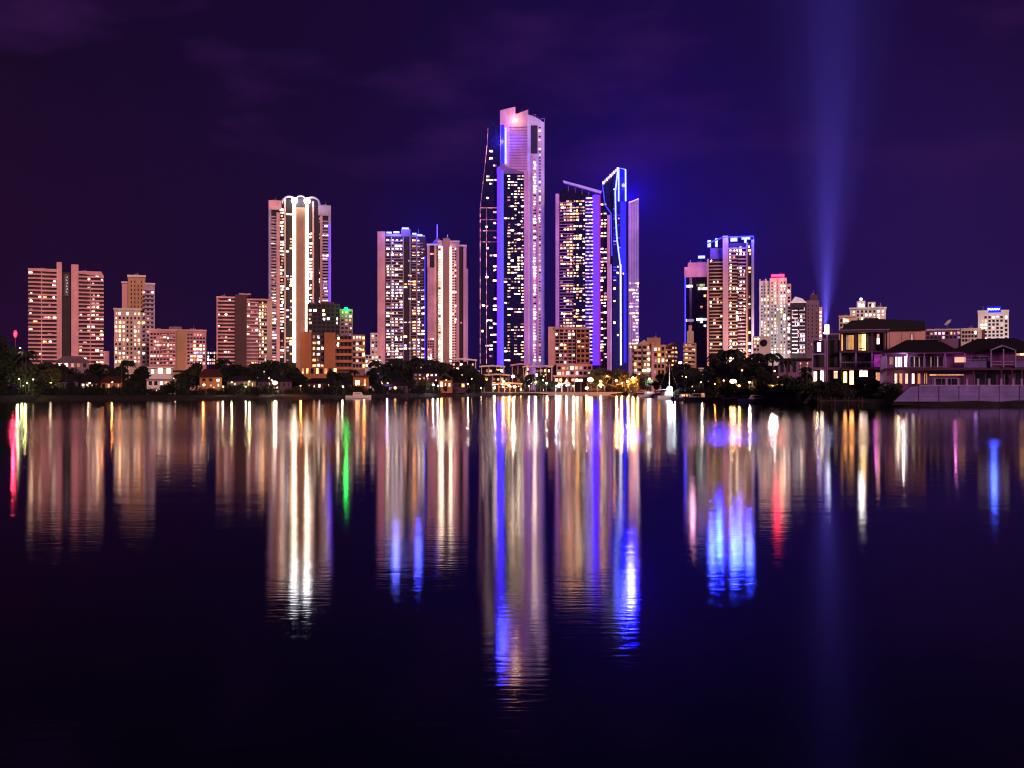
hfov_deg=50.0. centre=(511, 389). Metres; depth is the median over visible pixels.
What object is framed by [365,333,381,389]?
apartment block
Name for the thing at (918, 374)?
window
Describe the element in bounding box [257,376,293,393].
house
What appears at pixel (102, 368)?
palm tree
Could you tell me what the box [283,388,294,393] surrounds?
shrub
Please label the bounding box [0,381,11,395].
shrub
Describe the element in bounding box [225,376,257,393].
house
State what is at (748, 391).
shrub
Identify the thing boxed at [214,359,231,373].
palm tree
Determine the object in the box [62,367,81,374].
tree
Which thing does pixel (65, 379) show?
house
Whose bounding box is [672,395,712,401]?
jetty
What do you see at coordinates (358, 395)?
boat
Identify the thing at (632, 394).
quay wall
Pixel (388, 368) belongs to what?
tree
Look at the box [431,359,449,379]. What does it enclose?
tree
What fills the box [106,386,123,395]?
shrub
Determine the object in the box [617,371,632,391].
tree
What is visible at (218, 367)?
palm tree
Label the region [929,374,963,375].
window
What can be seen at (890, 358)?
window
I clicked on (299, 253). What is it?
skyscraper
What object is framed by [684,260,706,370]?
apartment tower
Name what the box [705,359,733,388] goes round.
tree
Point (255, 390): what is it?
shrub
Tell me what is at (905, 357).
window
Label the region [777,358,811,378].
house
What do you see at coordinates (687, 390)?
shrub
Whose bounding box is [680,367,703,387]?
tree
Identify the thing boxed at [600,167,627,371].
skyscraper
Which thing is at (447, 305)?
skyscraper
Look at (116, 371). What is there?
tree
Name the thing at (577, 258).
skyscraper
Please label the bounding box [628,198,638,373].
skyscraper
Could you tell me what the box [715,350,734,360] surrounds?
palm tree
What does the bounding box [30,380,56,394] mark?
shrub
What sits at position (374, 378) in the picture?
tree
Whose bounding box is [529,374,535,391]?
palm tree
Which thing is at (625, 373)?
palm tree
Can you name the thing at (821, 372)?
window
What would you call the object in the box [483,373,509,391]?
pavilion
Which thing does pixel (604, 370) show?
tree
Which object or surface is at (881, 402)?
bank
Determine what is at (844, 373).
window
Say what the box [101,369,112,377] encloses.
tree
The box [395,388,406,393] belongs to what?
shrub
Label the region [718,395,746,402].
jetty
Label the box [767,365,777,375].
house
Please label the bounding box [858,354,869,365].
window
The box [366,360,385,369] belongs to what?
palm tree
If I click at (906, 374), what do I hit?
window
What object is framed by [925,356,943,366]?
window
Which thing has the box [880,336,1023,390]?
villa
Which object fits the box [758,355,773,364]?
palm tree
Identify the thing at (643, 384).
tree
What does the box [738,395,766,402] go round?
boat
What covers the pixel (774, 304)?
apartment tower
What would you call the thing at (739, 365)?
palm tree
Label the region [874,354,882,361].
window
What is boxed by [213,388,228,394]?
shrub
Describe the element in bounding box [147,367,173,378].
house
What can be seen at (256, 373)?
tree
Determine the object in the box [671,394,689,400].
boat
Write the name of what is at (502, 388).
pavilion
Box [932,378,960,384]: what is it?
window
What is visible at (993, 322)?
apartment tower
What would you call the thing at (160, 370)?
window
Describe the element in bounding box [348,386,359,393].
shrub
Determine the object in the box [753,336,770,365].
apartment block
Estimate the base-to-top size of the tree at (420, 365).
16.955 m
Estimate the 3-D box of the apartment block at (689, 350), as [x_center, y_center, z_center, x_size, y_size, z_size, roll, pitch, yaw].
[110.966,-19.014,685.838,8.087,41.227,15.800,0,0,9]
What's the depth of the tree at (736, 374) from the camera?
311.11 m
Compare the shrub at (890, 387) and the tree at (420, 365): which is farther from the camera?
the tree at (420, 365)
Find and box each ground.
[6,389,872,398]
[764,391,924,404]
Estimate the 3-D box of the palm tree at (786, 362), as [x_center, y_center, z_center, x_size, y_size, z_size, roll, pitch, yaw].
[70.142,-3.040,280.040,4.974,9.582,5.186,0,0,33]
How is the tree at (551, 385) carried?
on the ground at (657, 392)
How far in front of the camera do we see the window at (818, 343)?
215.12 m
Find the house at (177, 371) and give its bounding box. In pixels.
[173,370,185,392]
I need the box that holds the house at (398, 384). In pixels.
[383,381,409,392]
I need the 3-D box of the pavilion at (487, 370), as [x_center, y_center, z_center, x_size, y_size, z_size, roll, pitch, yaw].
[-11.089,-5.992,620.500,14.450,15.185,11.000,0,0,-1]
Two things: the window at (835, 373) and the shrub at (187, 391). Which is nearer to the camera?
the window at (835, 373)
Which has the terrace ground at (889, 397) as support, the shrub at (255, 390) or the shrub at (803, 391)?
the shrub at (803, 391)
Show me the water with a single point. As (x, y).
(562, 581)
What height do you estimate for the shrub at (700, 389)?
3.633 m
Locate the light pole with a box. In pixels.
[824,325,828,383]
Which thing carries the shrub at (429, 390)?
on the ground at (657, 392)
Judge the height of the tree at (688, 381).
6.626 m
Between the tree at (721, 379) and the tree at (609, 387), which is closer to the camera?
the tree at (721, 379)
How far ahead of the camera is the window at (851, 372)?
212.74 m
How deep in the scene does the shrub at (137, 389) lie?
314.41 m
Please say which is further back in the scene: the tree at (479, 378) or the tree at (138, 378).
the tree at (479, 378)
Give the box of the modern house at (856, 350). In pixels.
[812,318,925,390]
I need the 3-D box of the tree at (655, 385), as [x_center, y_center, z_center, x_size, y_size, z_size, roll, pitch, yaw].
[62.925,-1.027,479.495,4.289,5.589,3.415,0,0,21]
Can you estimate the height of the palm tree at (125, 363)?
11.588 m
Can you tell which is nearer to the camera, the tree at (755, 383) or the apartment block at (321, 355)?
the tree at (755, 383)
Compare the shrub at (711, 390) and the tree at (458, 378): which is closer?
the shrub at (711, 390)
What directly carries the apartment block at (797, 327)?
on the ground at (657, 392)
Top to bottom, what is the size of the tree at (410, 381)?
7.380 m
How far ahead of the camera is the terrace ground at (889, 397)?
204.60 m
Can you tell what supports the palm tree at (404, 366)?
on the ground at (657, 392)
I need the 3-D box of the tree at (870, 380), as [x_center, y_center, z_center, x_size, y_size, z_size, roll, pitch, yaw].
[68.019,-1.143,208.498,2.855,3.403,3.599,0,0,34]
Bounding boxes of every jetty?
[378,393,409,396]
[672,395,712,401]
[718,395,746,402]
[815,397,863,406]
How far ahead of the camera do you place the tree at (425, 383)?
438.69 m
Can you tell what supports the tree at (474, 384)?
on the ground at (657, 392)
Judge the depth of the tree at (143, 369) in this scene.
349.50 m
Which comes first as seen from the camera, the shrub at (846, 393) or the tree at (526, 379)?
the shrub at (846, 393)
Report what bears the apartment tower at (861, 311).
on the ground at (657, 392)
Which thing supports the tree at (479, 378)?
on the ground at (657, 392)
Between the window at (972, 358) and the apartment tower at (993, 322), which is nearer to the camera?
the window at (972, 358)
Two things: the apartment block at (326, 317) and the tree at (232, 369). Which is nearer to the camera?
the tree at (232, 369)
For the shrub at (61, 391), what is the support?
on the ground at (657, 392)
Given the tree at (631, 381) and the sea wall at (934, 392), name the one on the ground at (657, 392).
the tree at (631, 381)
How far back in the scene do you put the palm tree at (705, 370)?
319.60 m
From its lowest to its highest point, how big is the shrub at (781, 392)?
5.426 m
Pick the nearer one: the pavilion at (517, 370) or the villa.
the villa
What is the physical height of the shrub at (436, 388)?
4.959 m
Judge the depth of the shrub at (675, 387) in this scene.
362.87 m
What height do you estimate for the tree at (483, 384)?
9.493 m
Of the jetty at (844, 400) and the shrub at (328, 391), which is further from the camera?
the shrub at (328, 391)
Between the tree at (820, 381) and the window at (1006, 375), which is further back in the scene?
the tree at (820, 381)
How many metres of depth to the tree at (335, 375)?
398.09 m
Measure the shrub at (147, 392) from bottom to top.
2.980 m
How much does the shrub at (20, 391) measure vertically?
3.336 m
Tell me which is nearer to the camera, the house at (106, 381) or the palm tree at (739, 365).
the palm tree at (739, 365)
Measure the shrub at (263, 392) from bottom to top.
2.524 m
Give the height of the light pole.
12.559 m
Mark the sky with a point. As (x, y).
(868, 150)
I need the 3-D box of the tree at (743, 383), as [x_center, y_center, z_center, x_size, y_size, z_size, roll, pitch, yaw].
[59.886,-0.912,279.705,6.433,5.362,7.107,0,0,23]
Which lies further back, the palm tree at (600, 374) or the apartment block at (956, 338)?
the palm tree at (600, 374)
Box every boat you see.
[345,392,370,398]
[637,391,660,396]
[654,364,674,398]
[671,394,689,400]
[683,393,710,401]
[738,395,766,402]
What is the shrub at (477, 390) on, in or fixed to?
on the ground at (657, 392)
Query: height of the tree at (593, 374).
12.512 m
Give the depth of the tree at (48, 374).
310.44 m
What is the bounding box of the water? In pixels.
[0,395,1023,767]
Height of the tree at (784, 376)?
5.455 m
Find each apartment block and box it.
[149,327,206,389]
[207,348,215,368]
[300,331,364,388]
[307,302,352,334]
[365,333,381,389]
[548,324,591,390]
[631,336,665,390]
[666,342,678,388]
[683,325,695,386]
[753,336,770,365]
[790,297,806,357]
[822,328,838,339]
[925,320,984,348]
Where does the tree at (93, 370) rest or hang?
on the ground at (657, 392)
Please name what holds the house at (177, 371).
on the ground at (657, 392)
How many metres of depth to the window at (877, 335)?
211.29 m
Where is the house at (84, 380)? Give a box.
[78,376,100,387]
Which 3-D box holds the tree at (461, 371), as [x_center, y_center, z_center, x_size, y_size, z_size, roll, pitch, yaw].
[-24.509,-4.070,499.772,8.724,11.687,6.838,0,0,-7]
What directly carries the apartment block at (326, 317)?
on the ground at (657, 392)
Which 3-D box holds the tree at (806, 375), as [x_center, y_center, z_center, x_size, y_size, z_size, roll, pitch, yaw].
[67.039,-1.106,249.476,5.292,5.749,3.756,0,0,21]
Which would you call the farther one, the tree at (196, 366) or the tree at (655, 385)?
the tree at (655, 385)
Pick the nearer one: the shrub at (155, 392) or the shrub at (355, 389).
the shrub at (155, 392)
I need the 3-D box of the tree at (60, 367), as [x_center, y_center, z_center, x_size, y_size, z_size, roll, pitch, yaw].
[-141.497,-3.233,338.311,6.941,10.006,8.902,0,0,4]
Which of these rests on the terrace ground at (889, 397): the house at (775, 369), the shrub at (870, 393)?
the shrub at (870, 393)
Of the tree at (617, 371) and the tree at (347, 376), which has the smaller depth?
the tree at (347, 376)
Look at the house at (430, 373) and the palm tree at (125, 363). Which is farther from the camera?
the house at (430, 373)
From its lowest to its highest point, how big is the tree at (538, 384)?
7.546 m
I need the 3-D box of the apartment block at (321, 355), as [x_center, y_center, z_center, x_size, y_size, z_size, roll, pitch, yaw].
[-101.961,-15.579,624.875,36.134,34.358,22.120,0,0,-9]
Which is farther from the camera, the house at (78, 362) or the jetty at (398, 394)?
the house at (78, 362)
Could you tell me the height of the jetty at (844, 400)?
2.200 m
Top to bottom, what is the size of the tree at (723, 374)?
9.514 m
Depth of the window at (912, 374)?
199.07 m
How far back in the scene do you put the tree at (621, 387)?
556.93 m
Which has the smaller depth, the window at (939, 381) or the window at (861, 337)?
the window at (939, 381)
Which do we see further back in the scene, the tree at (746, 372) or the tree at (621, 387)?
the tree at (621, 387)
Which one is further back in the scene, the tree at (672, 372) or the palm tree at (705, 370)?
the tree at (672, 372)
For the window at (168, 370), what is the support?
in the house at (160, 372)
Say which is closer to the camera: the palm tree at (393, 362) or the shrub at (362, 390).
the shrub at (362, 390)
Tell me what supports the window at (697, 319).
in the apartment tower at (695, 275)
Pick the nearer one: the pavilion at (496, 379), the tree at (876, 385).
the tree at (876, 385)
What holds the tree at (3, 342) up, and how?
on the ground at (657, 392)
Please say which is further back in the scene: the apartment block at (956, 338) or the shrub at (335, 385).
the apartment block at (956, 338)
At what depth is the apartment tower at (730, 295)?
848.66 m
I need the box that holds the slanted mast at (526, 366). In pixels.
[522,365,532,377]
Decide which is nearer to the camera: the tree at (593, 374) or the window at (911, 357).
the window at (911, 357)
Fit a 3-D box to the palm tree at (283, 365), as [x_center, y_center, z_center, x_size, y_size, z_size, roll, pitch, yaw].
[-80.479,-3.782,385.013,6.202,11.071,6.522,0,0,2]
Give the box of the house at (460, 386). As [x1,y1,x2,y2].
[452,381,466,392]
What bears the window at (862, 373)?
in the modern house at (856, 350)
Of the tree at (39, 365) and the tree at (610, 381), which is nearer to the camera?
the tree at (39, 365)
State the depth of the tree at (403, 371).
476.21 m
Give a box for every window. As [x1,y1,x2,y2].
[158,368,162,373]
[166,368,170,373]
[696,318,706,320]
[813,371,816,381]
[817,342,820,351]
[820,371,823,380]
[833,371,837,378]
[841,334,842,350]
[842,371,846,382]
[845,354,853,365]
[848,335,853,349]
[849,370,853,384]
[858,334,868,350]
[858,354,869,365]
[859,370,867,376]
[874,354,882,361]
[875,372,879,380]
[876,334,879,344]
[889,357,892,364]
[895,356,901,366]
[895,373,897,382]
[899,373,902,383]
[904,356,906,366]
[905,373,907,383]
[910,356,923,366]
[911,373,914,383]
[917,373,920,383]
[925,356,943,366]
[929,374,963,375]
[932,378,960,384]
[954,357,965,362]
[971,356,987,360]
[974,373,996,384]
[1004,373,1008,384]
[1015,373,1023,384]
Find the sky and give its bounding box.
[0,0,1023,388]
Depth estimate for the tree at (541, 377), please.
582.95 m
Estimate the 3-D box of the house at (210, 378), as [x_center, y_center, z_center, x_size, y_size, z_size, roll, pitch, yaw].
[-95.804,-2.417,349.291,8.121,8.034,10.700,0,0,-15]
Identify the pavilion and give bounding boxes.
[450,358,476,385]
[479,365,504,390]
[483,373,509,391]
[491,382,521,391]
[510,363,530,390]
[533,365,552,390]
[553,374,587,391]
[601,388,629,391]
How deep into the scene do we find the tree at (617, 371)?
585.33 m
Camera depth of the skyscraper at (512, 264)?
1179.95 m
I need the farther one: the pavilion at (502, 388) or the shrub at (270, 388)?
the pavilion at (502, 388)
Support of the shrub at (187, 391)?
on the ground at (657, 392)
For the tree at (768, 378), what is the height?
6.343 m
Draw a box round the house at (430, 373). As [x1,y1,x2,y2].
[412,367,439,392]
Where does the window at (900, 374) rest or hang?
in the villa
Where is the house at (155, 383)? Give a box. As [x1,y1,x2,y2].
[145,379,176,393]
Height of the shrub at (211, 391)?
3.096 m
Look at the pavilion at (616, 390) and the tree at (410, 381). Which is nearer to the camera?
the tree at (410, 381)
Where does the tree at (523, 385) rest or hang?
on the ground at (657, 392)
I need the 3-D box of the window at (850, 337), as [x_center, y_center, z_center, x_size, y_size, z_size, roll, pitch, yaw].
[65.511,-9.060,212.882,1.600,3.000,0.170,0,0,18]
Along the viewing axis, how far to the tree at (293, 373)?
379.11 m
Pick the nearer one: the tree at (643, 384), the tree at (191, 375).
the tree at (191, 375)
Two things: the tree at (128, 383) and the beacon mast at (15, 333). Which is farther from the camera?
the beacon mast at (15, 333)
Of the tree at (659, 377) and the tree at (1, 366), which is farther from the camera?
the tree at (659, 377)
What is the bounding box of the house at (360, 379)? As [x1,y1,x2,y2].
[352,375,369,393]
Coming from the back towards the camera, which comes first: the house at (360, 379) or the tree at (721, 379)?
the house at (360, 379)
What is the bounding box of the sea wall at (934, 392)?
[893,379,1023,401]
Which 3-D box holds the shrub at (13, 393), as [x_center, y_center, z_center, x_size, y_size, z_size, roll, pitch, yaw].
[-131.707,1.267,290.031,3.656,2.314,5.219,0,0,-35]
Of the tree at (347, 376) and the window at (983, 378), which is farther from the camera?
the tree at (347, 376)
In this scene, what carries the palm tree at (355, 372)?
on the ground at (657, 392)
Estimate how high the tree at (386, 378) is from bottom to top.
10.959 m
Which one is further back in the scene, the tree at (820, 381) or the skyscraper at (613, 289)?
the skyscraper at (613, 289)
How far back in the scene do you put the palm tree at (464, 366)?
518.22 m
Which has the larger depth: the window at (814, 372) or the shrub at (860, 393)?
the window at (814, 372)
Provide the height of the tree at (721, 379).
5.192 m
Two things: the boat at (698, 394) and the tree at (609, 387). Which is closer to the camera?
the boat at (698, 394)
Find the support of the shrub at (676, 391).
on the ground at (657, 392)
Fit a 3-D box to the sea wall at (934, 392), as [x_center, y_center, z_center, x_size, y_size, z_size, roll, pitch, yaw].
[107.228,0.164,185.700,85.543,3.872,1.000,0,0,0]
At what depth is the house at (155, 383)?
335.42 m
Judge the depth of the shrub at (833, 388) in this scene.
203.28 m
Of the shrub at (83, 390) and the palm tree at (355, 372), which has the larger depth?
the palm tree at (355, 372)
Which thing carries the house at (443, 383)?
on the ground at (657, 392)
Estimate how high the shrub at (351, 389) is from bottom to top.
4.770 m
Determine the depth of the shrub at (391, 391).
409.08 m
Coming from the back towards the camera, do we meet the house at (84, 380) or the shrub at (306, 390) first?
the shrub at (306, 390)
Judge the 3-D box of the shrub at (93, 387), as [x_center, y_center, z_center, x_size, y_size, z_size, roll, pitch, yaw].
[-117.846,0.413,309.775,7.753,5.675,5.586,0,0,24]
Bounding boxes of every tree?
[0,335,19,384]
[0,345,22,386]
[0,362,4,381]
[3,357,40,390]
[13,350,40,389]
[37,363,47,372]
[39,362,56,369]
[39,367,61,387]
[49,363,66,373]
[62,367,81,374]
[65,381,73,392]
[72,372,99,386]
[84,363,102,384]
[95,364,110,376]
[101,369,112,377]
[109,365,127,378]
[118,372,146,392]
[120,360,137,373]
[121,380,134,387]
[131,365,151,383]
[172,368,199,390]
[176,379,189,388]
[186,361,202,389]
[213,365,225,371]
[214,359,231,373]
[220,371,231,387]
[221,364,249,377]
[247,363,262,370]
[247,367,267,385]
[255,362,273,385]
[260,360,287,375]
[276,362,300,386]
[277,363,289,370]
[286,367,302,386]
[293,374,308,387]
[326,370,343,381]
[338,373,353,385]
[348,370,359,374]
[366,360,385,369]
[366,369,384,386]
[370,367,391,385]
[376,364,393,371]
[386,358,401,368]
[386,369,404,380]
[393,362,412,376]
[394,362,409,370]
[402,376,415,388]
[404,364,416,376]
[408,358,427,367]
[412,357,431,368]
[418,378,431,390]
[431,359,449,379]
[442,362,453,379]
[450,368,467,383]
[454,375,467,380]
[458,364,471,371]
[465,366,478,387]
[469,373,485,387]
[471,381,479,392]
[480,375,489,387]
[492,370,502,375]
[515,374,523,391]
[519,381,527,391]
[522,374,534,391]
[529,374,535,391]
[533,378,543,391]
[536,373,547,391]
[543,381,559,391]
[586,369,604,391]
[594,367,613,391]
[596,373,605,391]
[605,370,619,389]
[606,384,614,390]
[612,368,626,391]
[616,384,625,391]
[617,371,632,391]
[620,372,630,391]
[628,373,650,391]
[637,377,655,390]
[651,381,659,391]
[655,373,667,386]
[664,368,678,390]
[671,363,690,384]
[676,369,689,389]
[678,375,695,388]
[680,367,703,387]
[694,374,701,386]
[697,369,714,388]
[702,367,714,381]
[705,354,726,363]
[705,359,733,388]
[706,381,718,386]
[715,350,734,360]
[716,376,730,388]
[721,364,736,385]
[723,349,746,360]
[728,356,759,383]
[732,362,749,379]
[735,376,755,388]
[741,361,767,377]
[749,353,768,360]
[750,379,770,390]
[753,366,771,380]
[757,373,778,386]
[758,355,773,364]
[765,353,782,369]
[772,374,792,383]
[777,358,796,374]
[797,372,811,383]
[800,367,811,373]
[816,379,823,389]
[863,374,877,388]
[871,381,879,388]
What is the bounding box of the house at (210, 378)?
[198,369,223,391]
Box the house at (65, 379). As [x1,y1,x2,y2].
[53,374,80,394]
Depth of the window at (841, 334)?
213.29 m
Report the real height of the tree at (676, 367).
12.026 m
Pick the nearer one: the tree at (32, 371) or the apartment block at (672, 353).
the tree at (32, 371)
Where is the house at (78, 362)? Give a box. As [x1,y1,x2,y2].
[54,356,89,372]
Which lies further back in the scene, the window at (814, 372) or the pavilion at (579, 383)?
the pavilion at (579, 383)
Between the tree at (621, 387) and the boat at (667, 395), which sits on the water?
the boat at (667, 395)
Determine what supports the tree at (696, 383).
on the ground at (657, 392)
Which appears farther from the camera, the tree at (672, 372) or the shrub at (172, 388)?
the tree at (672, 372)
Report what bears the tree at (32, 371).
on the ground at (657, 392)
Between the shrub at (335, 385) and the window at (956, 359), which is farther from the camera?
the shrub at (335, 385)
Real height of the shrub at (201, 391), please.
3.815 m
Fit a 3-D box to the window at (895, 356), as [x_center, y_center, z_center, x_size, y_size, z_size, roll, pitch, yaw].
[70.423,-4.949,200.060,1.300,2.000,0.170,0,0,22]
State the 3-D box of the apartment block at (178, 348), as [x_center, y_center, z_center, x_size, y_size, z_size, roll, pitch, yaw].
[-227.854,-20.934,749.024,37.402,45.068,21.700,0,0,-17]
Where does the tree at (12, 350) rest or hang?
on the ground at (657, 392)
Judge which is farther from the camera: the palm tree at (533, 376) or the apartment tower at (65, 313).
the apartment tower at (65, 313)
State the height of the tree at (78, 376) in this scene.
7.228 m
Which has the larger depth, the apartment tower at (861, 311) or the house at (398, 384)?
the apartment tower at (861, 311)
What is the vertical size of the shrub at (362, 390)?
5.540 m
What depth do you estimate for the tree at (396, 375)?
452.74 m
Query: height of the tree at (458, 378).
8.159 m
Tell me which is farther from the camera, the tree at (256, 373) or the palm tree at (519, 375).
the palm tree at (519, 375)
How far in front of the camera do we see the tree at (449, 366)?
502.80 m
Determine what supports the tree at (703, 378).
on the ground at (657, 392)
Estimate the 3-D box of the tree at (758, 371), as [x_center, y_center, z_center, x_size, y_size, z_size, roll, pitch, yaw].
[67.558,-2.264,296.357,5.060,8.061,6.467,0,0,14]
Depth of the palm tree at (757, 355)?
320.45 m
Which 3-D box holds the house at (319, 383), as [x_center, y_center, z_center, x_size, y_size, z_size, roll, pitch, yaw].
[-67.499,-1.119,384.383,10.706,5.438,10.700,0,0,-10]
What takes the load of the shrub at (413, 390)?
on the ground at (657, 392)
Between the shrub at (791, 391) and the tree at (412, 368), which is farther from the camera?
the tree at (412, 368)
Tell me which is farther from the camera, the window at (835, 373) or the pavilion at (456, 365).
the pavilion at (456, 365)
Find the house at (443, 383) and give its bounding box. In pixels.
[437,372,453,392]
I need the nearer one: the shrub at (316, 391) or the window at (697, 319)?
the shrub at (316, 391)
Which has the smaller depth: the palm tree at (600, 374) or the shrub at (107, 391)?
the shrub at (107, 391)
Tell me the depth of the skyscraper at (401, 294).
949.50 m
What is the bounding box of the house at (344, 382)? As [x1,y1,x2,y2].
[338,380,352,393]
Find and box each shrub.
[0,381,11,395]
[7,390,19,395]
[14,387,28,394]
[24,389,43,394]
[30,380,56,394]
[54,387,68,394]
[65,385,80,395]
[78,386,89,394]
[81,382,106,394]
[94,388,113,394]
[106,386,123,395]
[120,386,132,394]
[127,384,144,394]
[140,388,152,394]
[151,388,158,394]
[157,383,171,394]
[164,380,185,394]
[175,388,192,394]
[194,386,208,394]
[206,387,216,394]
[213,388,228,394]
[220,383,236,394]
[235,383,252,394]
[244,385,261,395]
[257,389,269,394]
[258,383,279,394]
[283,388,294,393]
[291,385,302,393]
[299,383,314,394]
[311,387,322,393]
[321,387,335,395]
[324,379,347,395]
[339,384,353,394]
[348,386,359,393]
[354,383,366,393]
[363,387,373,393]
[371,383,385,393]
[387,387,395,393]
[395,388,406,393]
[409,388,421,394]
[415,384,425,392]
[425,386,436,393]
[432,386,441,392]
[472,387,481,394]
[664,382,679,392]
[673,389,682,396]
[678,387,692,394]
[689,387,708,393]
[705,385,718,395]
[714,381,738,395]
[742,387,755,396]
[754,383,771,396]
[770,384,781,396]
[772,376,799,396]
[784,376,815,402]
[796,380,825,399]
[807,381,849,399]
[834,388,857,397]
[853,387,870,398]
[863,388,885,397]
[873,380,902,398]
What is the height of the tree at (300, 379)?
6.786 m
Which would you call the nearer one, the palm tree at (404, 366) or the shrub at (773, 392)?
the shrub at (773, 392)
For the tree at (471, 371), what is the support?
on the ground at (657, 392)
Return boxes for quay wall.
[527,392,622,394]
[629,393,643,395]
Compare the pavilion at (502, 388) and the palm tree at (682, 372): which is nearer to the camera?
the palm tree at (682, 372)
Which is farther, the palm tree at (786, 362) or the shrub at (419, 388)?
the shrub at (419, 388)
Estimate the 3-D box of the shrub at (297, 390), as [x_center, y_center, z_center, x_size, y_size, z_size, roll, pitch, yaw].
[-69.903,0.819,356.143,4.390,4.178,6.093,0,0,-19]
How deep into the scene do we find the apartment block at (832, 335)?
899.68 m
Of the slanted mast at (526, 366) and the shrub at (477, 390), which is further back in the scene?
the slanted mast at (526, 366)
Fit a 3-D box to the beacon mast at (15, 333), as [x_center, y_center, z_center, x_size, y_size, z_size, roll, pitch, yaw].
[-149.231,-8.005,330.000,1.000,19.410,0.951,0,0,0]
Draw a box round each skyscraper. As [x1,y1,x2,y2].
[269,195,330,388]
[377,227,425,366]
[427,224,467,364]
[480,107,544,389]
[556,180,601,369]
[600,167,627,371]
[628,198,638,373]
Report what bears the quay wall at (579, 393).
in the water
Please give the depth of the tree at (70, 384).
311.25 m
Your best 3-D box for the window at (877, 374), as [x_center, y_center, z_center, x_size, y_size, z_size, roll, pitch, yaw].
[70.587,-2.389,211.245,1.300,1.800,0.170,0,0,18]
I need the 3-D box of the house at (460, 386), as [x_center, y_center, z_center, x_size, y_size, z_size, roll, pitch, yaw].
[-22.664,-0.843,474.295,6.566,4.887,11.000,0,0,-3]
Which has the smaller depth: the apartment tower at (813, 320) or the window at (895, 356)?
the window at (895, 356)
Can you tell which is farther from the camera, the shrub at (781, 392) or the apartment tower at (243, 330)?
the apartment tower at (243, 330)
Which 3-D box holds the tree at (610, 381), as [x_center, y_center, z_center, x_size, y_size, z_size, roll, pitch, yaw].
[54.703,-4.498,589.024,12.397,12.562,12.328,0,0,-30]
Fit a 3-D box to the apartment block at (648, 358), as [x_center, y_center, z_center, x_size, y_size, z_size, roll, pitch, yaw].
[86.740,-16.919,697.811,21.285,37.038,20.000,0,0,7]
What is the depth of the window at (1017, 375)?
192.48 m
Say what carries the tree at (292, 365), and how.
on the ground at (657, 392)
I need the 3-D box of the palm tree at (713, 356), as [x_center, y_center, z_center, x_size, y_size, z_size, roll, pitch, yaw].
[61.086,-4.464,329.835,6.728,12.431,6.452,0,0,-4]
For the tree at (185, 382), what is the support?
on the ground at (657, 392)
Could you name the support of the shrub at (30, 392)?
on the ground at (657, 392)
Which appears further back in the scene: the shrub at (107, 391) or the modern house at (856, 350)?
the shrub at (107, 391)
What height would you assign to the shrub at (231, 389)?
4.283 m
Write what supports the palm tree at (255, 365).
on the ground at (657, 392)
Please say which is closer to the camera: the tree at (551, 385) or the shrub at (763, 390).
the shrub at (763, 390)
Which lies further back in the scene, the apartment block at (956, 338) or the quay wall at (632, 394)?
the apartment block at (956, 338)
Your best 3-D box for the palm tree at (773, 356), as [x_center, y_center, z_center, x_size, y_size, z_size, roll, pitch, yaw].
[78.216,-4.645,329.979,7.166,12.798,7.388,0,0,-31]
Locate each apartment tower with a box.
[28,262,108,386]
[113,272,154,379]
[216,293,271,388]
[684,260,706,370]
[698,236,753,365]
[759,272,790,365]
[806,293,821,374]
[839,298,886,339]
[978,307,1008,337]
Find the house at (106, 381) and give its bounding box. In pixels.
[101,376,127,393]
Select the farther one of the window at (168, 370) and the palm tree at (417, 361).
the palm tree at (417, 361)
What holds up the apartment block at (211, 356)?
on the ground at (657, 392)
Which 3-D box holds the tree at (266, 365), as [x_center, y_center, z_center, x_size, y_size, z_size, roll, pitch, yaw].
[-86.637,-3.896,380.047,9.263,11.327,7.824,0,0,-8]
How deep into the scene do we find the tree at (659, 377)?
468.94 m
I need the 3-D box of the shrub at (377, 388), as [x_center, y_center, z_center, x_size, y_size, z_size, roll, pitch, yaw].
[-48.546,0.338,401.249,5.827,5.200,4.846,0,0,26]
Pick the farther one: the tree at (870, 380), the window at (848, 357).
the window at (848, 357)
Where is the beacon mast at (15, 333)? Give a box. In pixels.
[14,330,16,388]
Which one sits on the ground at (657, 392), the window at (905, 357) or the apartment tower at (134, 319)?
the apartment tower at (134, 319)
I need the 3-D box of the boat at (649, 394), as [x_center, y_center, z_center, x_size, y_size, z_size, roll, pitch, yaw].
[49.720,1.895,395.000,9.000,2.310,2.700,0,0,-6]
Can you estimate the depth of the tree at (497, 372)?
596.99 m
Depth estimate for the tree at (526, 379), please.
576.81 m
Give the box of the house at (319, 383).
[305,378,331,393]
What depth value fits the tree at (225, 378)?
359.31 m
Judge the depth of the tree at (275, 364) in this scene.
382.18 m
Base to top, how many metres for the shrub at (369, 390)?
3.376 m
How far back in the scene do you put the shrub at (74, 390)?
302.97 m
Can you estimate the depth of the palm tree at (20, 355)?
299.20 m
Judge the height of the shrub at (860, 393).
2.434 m
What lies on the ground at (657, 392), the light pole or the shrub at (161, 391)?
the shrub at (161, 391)
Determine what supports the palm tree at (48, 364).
on the ground at (657, 392)
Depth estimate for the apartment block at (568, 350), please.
759.04 m
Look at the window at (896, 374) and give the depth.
200.14 m
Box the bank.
[0,392,1023,406]
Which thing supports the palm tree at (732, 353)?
on the ground at (657, 392)
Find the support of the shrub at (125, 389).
on the ground at (657, 392)
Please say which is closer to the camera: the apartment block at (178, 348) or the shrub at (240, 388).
the shrub at (240, 388)

